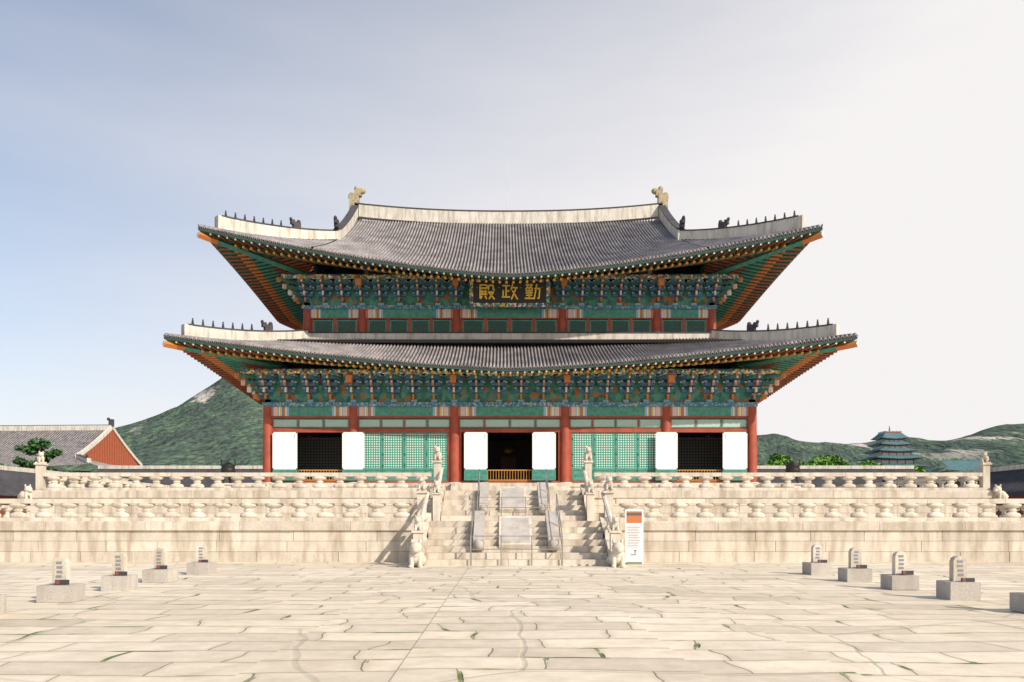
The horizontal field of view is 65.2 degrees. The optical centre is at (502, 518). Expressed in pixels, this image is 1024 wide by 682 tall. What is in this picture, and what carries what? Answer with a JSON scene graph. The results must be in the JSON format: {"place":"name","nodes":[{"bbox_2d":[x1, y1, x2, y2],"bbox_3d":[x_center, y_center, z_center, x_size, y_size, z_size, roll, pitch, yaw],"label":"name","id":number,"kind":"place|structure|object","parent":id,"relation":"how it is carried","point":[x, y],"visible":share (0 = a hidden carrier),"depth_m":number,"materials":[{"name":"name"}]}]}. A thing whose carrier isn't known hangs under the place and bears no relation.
{"place":"outdoors","nodes":[
{"label":"outdoors","id":0,"kind":"place"},
{"bbox_2d":[0,417,141,472],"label":"building","id":1,"kind":"structure","parent":0,"point":[102,445],"depth_m":166.89,"materials":[{"name":"tile"}]},
{"bbox_2d":[0,562,1023,681],"bbox_3d":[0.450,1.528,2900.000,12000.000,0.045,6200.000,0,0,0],"label":"ground","id":2,"kind":"structure","parent":0,"point":[404,622],"depth_m":11.46,"materials":[{"name":"beige stone"}]},
{"bbox_2d":[0,437,925,472],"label":"trees","id":3,"kind":"object","parent":2,"relation":"on","point":[34,447],"visible":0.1,"depth_m":104.11,"materials":[{"name":"green plant"}]},
{"bbox_2d":[0,490,1023,561],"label":"terrace","id":4,"kind":"structure","parent":2,"relation":"on","point":[389,541],"depth_m":28.40,"materials":[{"name":"grey stone"}]},
{"bbox_2d":[0,445,1023,520],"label":"balustrades","id":5,"kind":"object","parent":4,"relation":"on","point":[96,481],"visible":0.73,"depth_m":28.65,"materials":[{"name":"stone"}]},
{"bbox_2d":[241,280,783,490],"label":"hall","id":6,"kind":"structure","parent":4,"relation":"on","point":[408,437],"depth_m":49.97,"materials":[{"name":"paint"}]},
{"bbox_2d":[469,277,549,306],"bbox_3d":[0.450,-14.470,51.072,5.140,1.840,0.528,0,0,0],"label":"name board","id":7,"kind":"object","parent":6,"relation":"attached to","point":[489,293],"visible":0.96,"depth_m":51.06,"materials":[{"name":"black"}]},
{"bbox_2d":[163,219,857,374],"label":"hall roofs","id":8,"kind":"structure","parent":6,"relation":"on","point":[512,248],"depth_m":50.53,"materials":[{"name":"grey tile"}]},
{"bbox_2d":[181,186,839,340],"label":"roof ridges","id":9,"kind":"object","parent":8,"relation":"on","point":[658,210],"visible":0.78,"depth_m":51.80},
{"bbox_2d":[162,227,858,404],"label":"roof eaves","id":10,"kind":"object","parent":8,"relation":"attached to","point":[758,267],"visible":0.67,"depth_m":48.97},
{"bbox_2d":[235,274,785,436],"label":"brackets","id":11,"kind":"object","parent":6,"relation":"attached to","point":[394,385],"visible":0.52,"depth_m":49.92,"materials":[{"name":"blue"}]},
{"bbox_2d":[221,460,804,487],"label":"burners","id":12,"kind":"object","parent":4,"relation":"on","point":[229,467],"visible":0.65,"depth_m":45.88,"materials":[{"name":"metal"}]},
{"bbox_2d":[0,464,1023,516],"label":"corridors","id":13,"kind":"object","parent":2,"relation":"on","point":[15,480],"visible":0.07,"depth_m":105.04,"materials":[{"name":"tile"}]},
{"bbox_2d":[0,544,1023,614],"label":"rank stones","id":14,"kind":"object","parent":2,"relation":"on","point":[957,585],"visible":0.99,"depth_m":17.19,"materials":[{"name":"grey stone"}]},
{"bbox_2d":[408,467,625,567],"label":"stairs","id":15,"kind":"structure","parent":2,"relation":"on","point":[442,538],"depth_m":27.62,"materials":[{"name":"stone"}]},
{"bbox_2d":[470,469,562,565],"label":"handrails","id":16,"kind":"object","parent":15,"relation":"on","point":[525,507],"visible":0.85,"depth_m":27.42,"materials":[{"name":"silver metal"}]},
{"bbox_2d":[625,509,642,563],"bbox_3d":[4.470,0.620,27.250,0.620,1.860,0.300,0,0,0],"label":"info sign","id":17,"kind":"object","parent":2,"relation":"on","point":[633,536],"visible":0.98,"depth_m":27.18,"materials":[{"name":"white plastic"}]},
{"bbox_2d":[855,425,990,472],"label":"pagoda","id":18,"kind":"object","parent":2,"relation":"on","point":[890,448],"visible":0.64,"depth_m":412.32,"materials":[{"name":"teal tile"}]},
{"bbox_2d":[0,0,1023,443],"label":"sky","id":19,"kind":"structure","parent":0,"point":[894,127],"materials":[{"name":"white"}]},
{"bbox_2d":[32,378,1023,472],"bbox_3d":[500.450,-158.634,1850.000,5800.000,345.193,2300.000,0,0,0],"label":"mountains","id":20,"kind":"structure","parent":0,"point":[216,423],"depth_m":1382.91,"materials":[{"name":"green plant"}]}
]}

